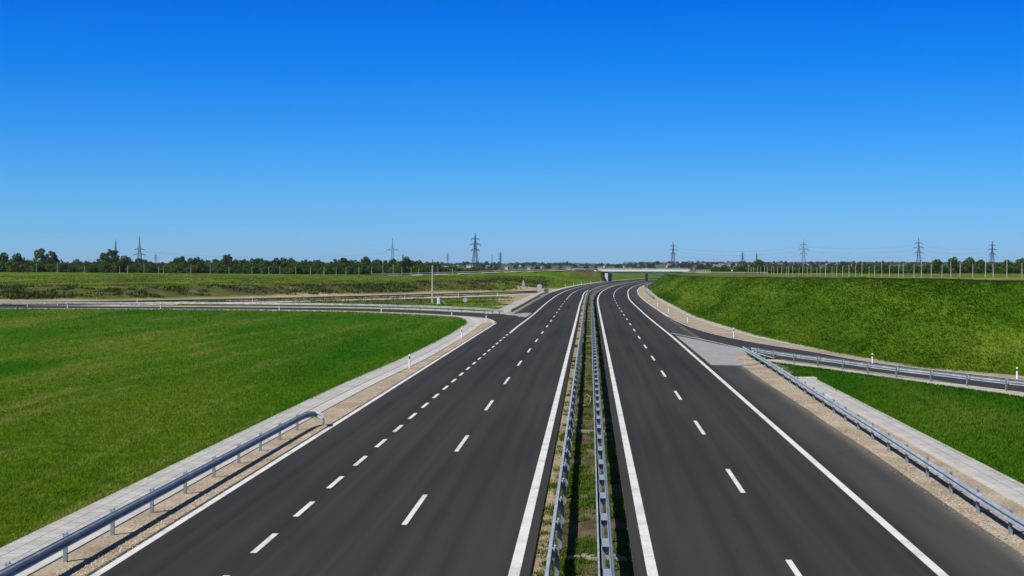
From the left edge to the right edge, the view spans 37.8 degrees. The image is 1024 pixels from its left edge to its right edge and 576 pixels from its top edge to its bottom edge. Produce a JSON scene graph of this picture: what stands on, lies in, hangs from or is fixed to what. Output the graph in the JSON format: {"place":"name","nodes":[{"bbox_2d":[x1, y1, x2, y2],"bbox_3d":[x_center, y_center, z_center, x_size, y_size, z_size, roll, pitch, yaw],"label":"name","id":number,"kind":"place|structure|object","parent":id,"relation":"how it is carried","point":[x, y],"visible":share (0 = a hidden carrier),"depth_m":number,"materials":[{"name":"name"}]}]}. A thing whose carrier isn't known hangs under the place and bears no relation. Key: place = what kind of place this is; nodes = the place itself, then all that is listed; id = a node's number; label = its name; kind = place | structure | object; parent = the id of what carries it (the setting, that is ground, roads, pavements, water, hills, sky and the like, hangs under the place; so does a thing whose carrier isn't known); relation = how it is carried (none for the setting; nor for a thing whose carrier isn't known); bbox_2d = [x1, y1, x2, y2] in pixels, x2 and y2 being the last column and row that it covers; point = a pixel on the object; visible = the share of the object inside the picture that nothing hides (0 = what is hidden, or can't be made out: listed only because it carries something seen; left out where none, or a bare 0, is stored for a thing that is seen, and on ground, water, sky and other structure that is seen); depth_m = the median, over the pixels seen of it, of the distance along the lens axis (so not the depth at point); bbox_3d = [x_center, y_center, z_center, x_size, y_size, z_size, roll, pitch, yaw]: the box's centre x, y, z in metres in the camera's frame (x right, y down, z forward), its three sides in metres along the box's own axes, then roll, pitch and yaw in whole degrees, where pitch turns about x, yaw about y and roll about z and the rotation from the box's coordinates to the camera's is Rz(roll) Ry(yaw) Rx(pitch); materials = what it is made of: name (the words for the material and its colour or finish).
{"place":"outdoors","nodes":[
{"label":"outdoors","id":0,"kind":"place"},
{"bbox_2d":[85,279,648,575],"bbox_3d":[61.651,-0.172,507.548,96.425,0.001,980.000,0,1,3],"label":"road","id":1,"kind":"structure","parent":0,"point":[466,519],"depth_m":54.22,"materials":[{"name":"grey asphalt"}]},
{"bbox_2d":[90,323,495,575],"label":"road marking","id":2,"kind":"object","parent":1,"relation":"on","point":[148,541],"visible":1,"depth_m":53.46,"materials":[{"name":"paint"}]},
{"bbox_2d":[223,334,507,575],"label":"road marking","id":3,"kind":"object","parent":1,"relation":"on","point":[273,535],"visible":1,"depth_m":54.93,"materials":[{"name":"paint"}]},
{"bbox_2d":[401,283,605,524],"bbox_3d":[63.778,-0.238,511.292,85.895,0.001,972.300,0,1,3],"label":"road marking","id":4,"kind":"object","parent":1,"relation":"on","point":[414,510],"visible":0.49,"depth_m":51.84,"materials":[{"name":"paint"}]},
{"bbox_2d":[509,280,623,332],"bbox_3d":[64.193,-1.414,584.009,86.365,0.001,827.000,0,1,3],"label":"road marking","id":5,"kind":"object","parent":1,"relation":"on","point":[535,312],"visible":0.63,"depth_m":232.38,"materials":[{"name":"paint"}]},
{"bbox_2d":[508,280,636,575],"bbox_3d":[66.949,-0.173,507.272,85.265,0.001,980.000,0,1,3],"label":"road marking","id":6,"kind":"object","parent":1,"relation":"on","point":[517,560],"visible":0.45,"depth_m":54.18,"materials":[{"name":"paint"}]},
{"bbox_2d":[488,314,509,321],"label":"ramp","id":7,"kind":"structure","parent":0,"point":[496,317],"depth_m":228.25,"materials":[{"name":"black asphalt"}]},
{"bbox_2d":[0,264,1023,575],"bbox_3d":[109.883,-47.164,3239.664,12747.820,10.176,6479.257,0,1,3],"label":"ground","id":8,"kind":"structure","parent":0,"point":[588,528],"depth_m":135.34,"materials":[{"name":"green plant"}]},
{"bbox_2d":[0,252,10,263],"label":"broadleaf tree","id":9,"kind":"object","parent":8,"relation":"on","point":[4,257],"visible":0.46,"depth_m":693.18,"materials":[{"name":"green plant"}]},
{"bbox_2d":[6,260,15,271],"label":"bush","id":10,"kind":"object","parent":8,"relation":"on","point":[11,266],"visible":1,"depth_m":672.10,"materials":[{"name":"green plant"}]},
{"bbox_2d":[10,253,25,263],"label":"broadleaf tree","id":11,"kind":"object","parent":8,"relation":"on","point":[19,258],"visible":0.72,"depth_m":686.73,"materials":[{"name":"green plant"}]},
{"bbox_2d":[14,264,26,271],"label":"bush","id":12,"kind":"object","parent":8,"relation":"on","point":[19,268],"visible":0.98,"depth_m":670.98,"materials":[{"name":"green plant"}]},
{"bbox_2d":[29,261,39,271],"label":"bush","id":13,"kind":"object","parent":8,"relation":"on","point":[32,267],"visible":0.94,"depth_m":670.76,"materials":[{"name":"green plant"}]},
{"bbox_2d":[33,248,47,263],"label":"tall tree","id":14,"kind":"object","parent":8,"relation":"on","point":[39,253],"visible":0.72,"depth_m":689.97,"materials":[{"name":"green plant"}]},
{"bbox_2d":[45,251,58,264],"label":"tall tree","id":15,"kind":"object","parent":8,"relation":"on","point":[52,259],"visible":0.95,"depth_m":685.87,"materials":[{"name":"green plant"}]},
{"bbox_2d":[56,262,67,272],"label":"bush","id":16,"kind":"object","parent":8,"relation":"on","point":[62,267],"visible":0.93,"depth_m":671.37,"materials":[{"name":"green plant"}]},
{"bbox_2d":[67,263,76,272],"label":"bush","id":17,"kind":"object","parent":8,"relation":"on","point":[71,269],"visible":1,"depth_m":670.85,"materials":[{"name":"green plant"}]},
{"bbox_2d":[85,262,96,272],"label":"bush","id":18,"kind":"object","parent":8,"relation":"on","point":[89,267],"visible":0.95,"depth_m":672.48,"materials":[{"name":"green plant"}]},
{"bbox_2d":[97,253,107,263],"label":"tall tree","id":19,"kind":"object","parent":8,"relation":"on","point":[102,258],"visible":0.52,"depth_m":692.94,"materials":[{"name":"green plant"}]},
{"bbox_2d":[104,249,121,264],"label":"tall tree","id":20,"kind":"object","parent":8,"relation":"on","point":[112,258],"visible":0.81,"depth_m":684.64,"materials":[{"name":"green plant"}]},
{"bbox_2d":[110,261,120,272],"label":"bush","id":21,"kind":"object","parent":8,"relation":"on","point":[115,266],"visible":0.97,"depth_m":671.98,"materials":[{"name":"green plant"}]},
{"bbox_2d":[119,255,131,265],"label":"broadleaf tree","id":22,"kind":"object","parent":8,"relation":"on","point":[124,260],"visible":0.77,"depth_m":693.61,"materials":[{"name":"green plant"}]},
{"bbox_2d":[145,261,158,272],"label":"bush","id":23,"kind":"object","parent":8,"relation":"on","point":[151,267],"visible":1,"depth_m":676.91,"materials":[{"name":"green plant"}]},
{"bbox_2d":[0,411,323,575],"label":"guardrail","id":24,"kind":"object","parent":8,"relation":"on","point":[66,541],"visible":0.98,"depth_m":46.55,"materials":[{"name":"metal"}]},
{"bbox_2d":[169,265,184,272],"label":"bush","id":25,"kind":"object","parent":8,"relation":"on","point":[176,268],"visible":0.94,"depth_m":671.41,"materials":[{"name":"green plant"}]},
{"bbox_2d":[185,264,197,272],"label":"bush","id":26,"kind":"object","parent":8,"relation":"on","point":[190,268],"visible":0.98,"depth_m":672.11,"materials":[{"name":"green plant"}]},
{"bbox_2d":[187,257,203,265],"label":"broadleaf tree","id":27,"kind":"object","parent":8,"relation":"on","point":[194,261],"visible":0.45,"depth_m":686.02,"materials":[{"name":"green plant"}]},
{"bbox_2d":[217,264,228,273],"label":"bush","id":28,"kind":"object","parent":8,"relation":"on","point":[224,271],"visible":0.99,"depth_m":673.35,"materials":[{"name":"green plant"}]},
{"bbox_2d":[221,254,232,267],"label":"tall tree","id":29,"kind":"object","parent":8,"relation":"on","point":[228,263],"visible":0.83,"depth_m":684.80,"materials":[{"name":"green plant"}]},
{"bbox_2d":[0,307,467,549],"bbox_3d":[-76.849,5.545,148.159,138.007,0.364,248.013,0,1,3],"label":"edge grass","id":30,"kind":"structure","parent":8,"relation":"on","point":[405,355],"depth_m":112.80,"materials":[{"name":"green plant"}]},
{"bbox_2d":[0,308,480,575],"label":"paved strip","id":31,"kind":"object","parent":8,"relation":"on","point":[29,544],"visible":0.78,"depth_m":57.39,"materials":[{"name":"grey concrete"}]},
{"bbox_2d":[241,264,253,273],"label":"bush","id":32,"kind":"object","parent":8,"relation":"on","point":[248,269],"visible":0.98,"depth_m":672.16,"materials":[{"name":"green plant"}]},
{"bbox_2d":[0,302,502,313],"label":"guardrail","id":33,"kind":"object","parent":8,"relation":"on","point":[299,304],"visible":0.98,"depth_m":279.80,"materials":[{"name":"metal"}]},
{"bbox_2d":[0,306,510,317],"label":"ramp","id":34,"kind":"structure","parent":8,"relation":"on","point":[481,315],"depth_m":269.25,"materials":[{"name":"black asphalt"}]},
{"bbox_2d":[2,305,510,314],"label":"verge","id":35,"kind":"structure","parent":8,"relation":"on","point":[317,307],"depth_m":275.68,"materials":[{"name":"grey concrete"}]},
{"bbox_2d":[29,327,487,575],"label":"verge","id":36,"kind":"structure","parent":8,"relation":"on","point":[98,545],"depth_m":53.15,"materials":[{"name":"beige gravel"}]},
{"bbox_2d":[259,264,269,273],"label":"bush","id":37,"kind":"object","parent":8,"relation":"on","point":[263,268],"visible":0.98,"depth_m":671.16,"materials":[{"name":"green plant"}]},
{"bbox_2d":[0,292,537,304],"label":"ramp","id":38,"kind":"structure","parent":8,"relation":"on","point":[291,300],"depth_m":336.81,"materials":[{"name":"grey asphalt"}]},
{"bbox_2d":[0,292,551,305],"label":"verge","id":39,"kind":"structure","parent":8,"relation":"on","point":[297,301],"depth_m":319.57,"materials":[{"name":"beige gravel"}]},
{"bbox_2d":[271,264,282,273],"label":"bush","id":40,"kind":"object","parent":8,"relation":"on","point":[275,269],"visible":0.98,"depth_m":676.32,"materials":[{"name":"green plant"}]},
{"bbox_2d":[32,290,536,301],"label":"guardrail","id":41,"kind":"object","parent":8,"relation":"on","point":[281,298],"visible":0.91,"depth_m":324.30,"materials":[{"name":"metal"}]},
{"bbox_2d":[279,257,292,267],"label":"broadleaf tree","id":42,"kind":"object","parent":8,"relation":"on","point":[285,262],"visible":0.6,"depth_m":701.45,"materials":[{"name":"green plant"}]},
{"bbox_2d":[0,273,578,298],"bbox_3d":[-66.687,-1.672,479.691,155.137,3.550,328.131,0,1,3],"label":"weeds","id":43,"kind":"object","parent":8,"relation":"on","point":[18,292],"visible":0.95,"depth_m":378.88,"materials":[{"name":"green plant"}]},
{"bbox_2d":[64,293,514,305],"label":"weeds","id":44,"kind":"object","parent":8,"relation":"on","point":[334,301],"visible":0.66,"depth_m":319.88,"materials":[{"name":"green plant"}]},
{"bbox_2d":[89,308,494,323],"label":"verge","id":45,"kind":"structure","parent":8,"relation":"on","point":[482,320],"depth_m":247.31,"materials":[{"name":"grey gravel"}]},
{"bbox_2d":[285,264,299,273],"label":"bush","id":46,"kind":"object","parent":8,"relation":"on","point":[293,269],"visible":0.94,"depth_m":671.76,"materials":[{"name":"green plant"}]},
{"bbox_2d":[322,263,335,273],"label":"bush","id":47,"kind":"object","parent":8,"relation":"on","point":[328,269],"visible":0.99,"depth_m":672.03,"materials":[{"name":"green plant"}]},
{"bbox_2d":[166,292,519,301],"bbox_3d":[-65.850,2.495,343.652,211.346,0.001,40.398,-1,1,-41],"label":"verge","id":48,"kind":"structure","parent":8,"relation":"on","point":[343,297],"depth_m":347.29,"materials":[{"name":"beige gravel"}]},
{"bbox_2d":[344,265,357,273],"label":"bush","id":49,"kind":"object","parent":8,"relation":"on","point":[350,269],"visible":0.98,"depth_m":675.97,"materials":[{"name":"green plant"}]},
{"bbox_2d":[354,263,363,274],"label":"bush","id":50,"kind":"object","parent":8,"relation":"on","point":[359,270],"visible":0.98,"depth_m":674.53,"materials":[{"name":"green plant"}]},
{"bbox_2d":[360,256,372,268],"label":"tall tree","id":51,"kind":"object","parent":8,"relation":"on","point":[367,260],"visible":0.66,"depth_m":688.24,"materials":[{"name":"green plant"}]},
{"bbox_2d":[363,264,377,274],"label":"bush","id":52,"kind":"object","parent":8,"relation":"on","point":[370,270],"visible":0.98,"depth_m":675.84,"materials":[{"name":"green plant"}]},
{"bbox_2d":[393,264,401,274],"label":"bush","id":53,"kind":"object","parent":8,"relation":"on","point":[397,268],"visible":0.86,"depth_m":674.02,"materials":[{"name":"green plant"}]},
{"bbox_2d":[397,256,413,270],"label":"broadleaf tree","id":54,"kind":"object","parent":8,"relation":"on","point":[406,262],"visible":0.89,"depth_m":686.67,"materials":[{"name":"green plant"}]},
{"bbox_2d":[419,264,430,273],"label":"bush","id":55,"kind":"object","parent":8,"relation":"on","point":[425,270],"visible":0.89,"depth_m":681.42,"materials":[{"name":"green plant"}]},
{"bbox_2d":[470,234,480,266],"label":"pylon","id":56,"kind":"object","parent":8,"relation":"on","point":[474,249],"visible":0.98,"depth_m":1281.41,"materials":[{"name":"metal"}]},
{"bbox_2d":[469,322,494,336],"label":"verge","id":57,"kind":"structure","parent":8,"relation":"on","point":[482,326],"depth_m":186.03,"materials":[{"name":"beige gravel"}]},
{"bbox_2d":[413,270,568,274],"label":"verge","id":58,"kind":"structure","parent":8,"relation":"on","point":[487,272],"depth_m":663.52,"materials":[{"name":"green plant"}]},
{"bbox_2d":[371,268,603,274],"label":"guardrail","id":59,"kind":"object","parent":58,"relation":"on","point":[483,271],"visible":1,"depth_m":662.13,"materials":[{"name":"metal"}]},
{"bbox_2d":[488,291,550,313],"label":"gutter","id":60,"kind":"object","parent":8,"relation":"on","point":[507,309],"visible":0.71,"depth_m":294.69,"materials":[{"name":"concrete"}]},
{"bbox_2d":[511,291,547,313],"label":"guardrail","id":61,"kind":"object","parent":8,"relation":"on","point":[530,300],"visible":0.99,"depth_m":301.42,"materials":[{"name":"metal"}]},
{"bbox_2d":[508,290,555,314],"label":"verge","id":62,"kind":"structure","parent":8,"relation":"on","point":[523,307],"depth_m":287.98,"materials":[{"name":"grey concrete"}]},
{"bbox_2d":[65,261,1012,266],"bbox_3d":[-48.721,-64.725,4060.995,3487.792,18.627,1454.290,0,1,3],"label":"wood","id":63,"kind":"object","parent":8,"relation":"on","point":[662,263],"visible":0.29,"depth_m":3685.86,"materials":[{"name":"green plant"}]},
{"bbox_2d":[529,300,632,575],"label":"median weeds","id":64,"kind":"object","parent":8,"relation":"on","point":[570,563],"visible":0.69,"depth_m":52.75,"materials":[{"name":"green plant"}]},
{"bbox_2d":[544,278,648,575],"bbox_3d":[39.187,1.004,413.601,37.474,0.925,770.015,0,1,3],"label":"guardrail","id":65,"kind":"object","parent":8,"relation":"on","point":[553,549],"visible":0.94,"depth_m":54.48,"materials":[{"name":"metal"}]},
{"bbox_2d":[568,553,626,560],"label":"broken slab","id":66,"kind":"structure","parent":8,"relation":"on","point":[618,556],"depth_m":40.91,"materials":[{"name":"beige concrete"}]},
{"bbox_2d":[591,278,658,575],"bbox_3d":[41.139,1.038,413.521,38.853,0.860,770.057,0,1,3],"label":"guardrail","id":67,"kind":"object","parent":8,"relation":"on","point":[604,545],"visible":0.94,"depth_m":51.28,"materials":[{"name":"metal"}]},
{"bbox_2d":[594,268,688,280],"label":"overpass bridge","id":68,"kind":"structure","parent":8,"relation":"on","point":[608,272],"depth_m":682.95,"materials":[{"name":"concrete"}]},
{"bbox_2d":[638,283,680,312],"bbox_3d":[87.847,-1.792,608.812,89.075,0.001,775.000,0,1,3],"label":"verge","id":69,"kind":"structure","parent":8,"relation":"on","point":[662,307],"depth_m":307.43,"materials":[{"name":"beige gravel"}]},
{"bbox_2d":[643,285,686,312],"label":"gutter","id":70,"kind":"object","parent":8,"relation":"on","point":[671,305],"visible":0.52,"depth_m":302.49,"materials":[{"name":"concrete"}]},
{"bbox_2d":[730,354,761,365],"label":"verge","id":71,"kind":"structure","parent":8,"relation":"on","point":[747,359],"depth_m":125.36,"materials":[{"name":"beige gravel"}]},
{"bbox_2d":[752,259,765,273],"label":"broadleaf tree","id":72,"kind":"object","parent":8,"relation":"on","point":[758,264],"visible":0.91,"depth_m":666.94,"materials":[{"name":"green plant"}]},
{"bbox_2d":[786,265,797,272],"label":"bush","id":73,"kind":"object","parent":8,"relation":"on","point":[791,269],"visible":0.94,"depth_m":744.93,"materials":[{"name":"green plant"}]},
{"bbox_2d":[645,274,1023,374],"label":"bank grass","id":74,"kind":"structure","parent":8,"relation":"on","point":[970,282],"depth_m":143.20,"materials":[{"name":"green plant"}]},
{"bbox_2d":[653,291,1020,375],"bbox_3d":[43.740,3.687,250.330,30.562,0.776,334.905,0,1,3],"label":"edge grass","id":75,"kind":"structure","parent":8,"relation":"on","point":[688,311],"depth_m":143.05,"materials":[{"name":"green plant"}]},
{"bbox_2d":[833,264,843,272],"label":"bush","id":76,"kind":"object","parent":8,"relation":"on","point":[838,268],"visible":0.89,"depth_m":818.47,"materials":[{"name":"green plant"}]},
{"bbox_2d":[665,313,1023,391],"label":"ramp","id":77,"kind":"structure","parent":8,"relation":"on","point":[723,340],"depth_m":124.42,"materials":[{"name":"black asphalt"}]},
{"bbox_2d":[664,313,1018,379],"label":"road marking","id":78,"kind":"object","parent":77,"relation":"on","point":[823,353],"visible":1,"depth_m":133.22,"materials":[{"name":"paint"}]},
{"bbox_2d":[666,313,1023,379],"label":"verge","id":79,"kind":"structure","parent":8,"relation":"on","point":[691,322],"depth_m":161.22,"materials":[{"name":"beige gravel"}]},
{"bbox_2d":[682,313,1023,376],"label":"gutter","id":80,"kind":"object","parent":8,"relation":"on","point":[725,327],"visible":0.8,"depth_m":165.16,"materials":[{"name":"concrete"}]},
{"bbox_2d":[741,363,1023,557],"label":"verge","id":81,"kind":"structure","parent":8,"relation":"on","point":[985,491],"depth_m":60.18,"materials":[{"name":"beige gravel"}]},
{"bbox_2d":[742,346,1023,534],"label":"guardrail","id":82,"kind":"object","parent":8,"relation":"on","point":[1010,517],"visible":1,"depth_m":57.95,"materials":[{"name":"metal"}]},
{"bbox_2d":[747,347,1023,390],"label":"guardrail","id":83,"kind":"object","parent":8,"relation":"on","point":[967,377],"visible":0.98,"depth_m":105.78,"materials":[{"name":"metal"}]},
{"bbox_2d":[756,359,1023,397],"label":"verge","id":84,"kind":"structure","parent":8,"relation":"on","point":[989,389],"depth_m":105.71,"materials":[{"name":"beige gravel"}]},
{"bbox_2d":[772,362,1023,483],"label":"lawn grass","id":85,"kind":"structure","parent":8,"relation":"on","point":[1019,459],"depth_m":79.75,"materials":[{"name":"green plant"}]},
{"bbox_2d":[906,262,920,273],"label":"bush","id":86,"kind":"object","parent":8,"relation":"on","point":[912,268],"visible":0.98,"depth_m":667.35,"materials":[{"name":"green plant"}]},
{"bbox_2d":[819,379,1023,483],"bbox_3d":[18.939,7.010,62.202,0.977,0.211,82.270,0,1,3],"label":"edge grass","id":87,"kind":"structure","parent":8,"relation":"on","point":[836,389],"depth_m":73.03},
{"bbox_2d":[922,264,934,273],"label":"bush","id":88,"kind":"object","parent":8,"relation":"on","point":[927,269],"visible":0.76,"depth_m":670.75,"materials":[{"name":"green plant"}]},
{"bbox_2d":[931,259,943,272],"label":"broadleaf tree","id":89,"kind":"object","parent":8,"relation":"on","point":[937,265],"visible":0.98,"depth_m":658.64,"materials":[{"name":"green plant"}]},
{"bbox_2d":[946,257,960,273],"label":"broadleaf tree","id":90,"kind":"object","parent":8,"relation":"on","point":[954,262],"visible":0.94,"depth_m":665.21,"materials":[{"name":"green plant"}]},
{"bbox_2d":[963,257,979,273],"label":"broadleaf tree","id":91,"kind":"object","parent":8,"relation":"on","point":[968,262],"visible":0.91,"depth_m":663.53,"materials":[{"name":"green plant"}]},
{"bbox_2d":[972,259,986,273],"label":"broadleaf tree","id":92,"kind":"object","parent":8,"relation":"on","point":[980,263],"visible":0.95,"depth_m":656.08,"materials":[{"name":"green plant"}]},
{"bbox_2d":[999,259,1012,273],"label":"broadleaf tree","id":93,"kind":"object","parent":8,"relation":"on","point":[1006,266],"visible":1,"depth_m":659.25,"materials":[{"name":"green plant"}]},
{"bbox_2d":[1013,258,1023,273],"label":"broadleaf tree","id":94,"kind":"object","parent":8,"relation":"on","point":[1018,266],"visible":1,"depth_m":655.80,"materials":[{"name":"green plant"}]},
{"bbox_2d":[0,0,1023,264],"label":"sky","id":95,"kind":"structure","parent":0,"point":[546,131],"materials":[{"name":"blue"}]},
{"bbox_2d":[596,280,1023,575],"bbox_3d":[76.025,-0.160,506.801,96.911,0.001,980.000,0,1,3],"label":"road","id":96,"kind":"structure","parent":0,"point":[704,516],"depth_m":54.22,"materials":[{"name":"grey asphalt"}]},
{"bbox_2d":[597,282,657,575],"bbox_3d":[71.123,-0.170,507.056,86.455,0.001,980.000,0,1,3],"label":"road marking","id":97,"kind":"object","parent":96,"relation":"on","point":[650,563],"visible":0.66,"depth_m":54.43,"materials":[{"name":"paint"}]},
{"bbox_2d":[613,280,801,575],"bbox_3d":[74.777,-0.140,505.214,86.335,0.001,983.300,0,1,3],"label":"road marking","id":98,"kind":"object","parent":96,"relation":"on","point":[793,567],"visible":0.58,"depth_m":55.82,"materials":[{"name":"paint"}]},
{"bbox_2d":[677,336,749,365],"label":"gore","id":99,"kind":"structure","parent":96,"relation":"on","point":[713,353],"depth_m":136.86,"materials":[{"name":"concrete"}]},
{"bbox_2d":[627,282,948,575],"bbox_3d":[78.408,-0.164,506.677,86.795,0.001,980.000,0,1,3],"label":"road marking","id":100,"kind":"object","parent":96,"relation":"on","point":[924,558],"visible":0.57,"depth_m":54.18,"materials":[{"name":"paint"}]},
{"bbox_2d":[799,378,1023,506],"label":"paved strip","id":101,"kind":"object","parent":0,"point":[1013,487],"visible":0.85,"depth_m":65.87,"materials":[{"name":"grey concrete"}]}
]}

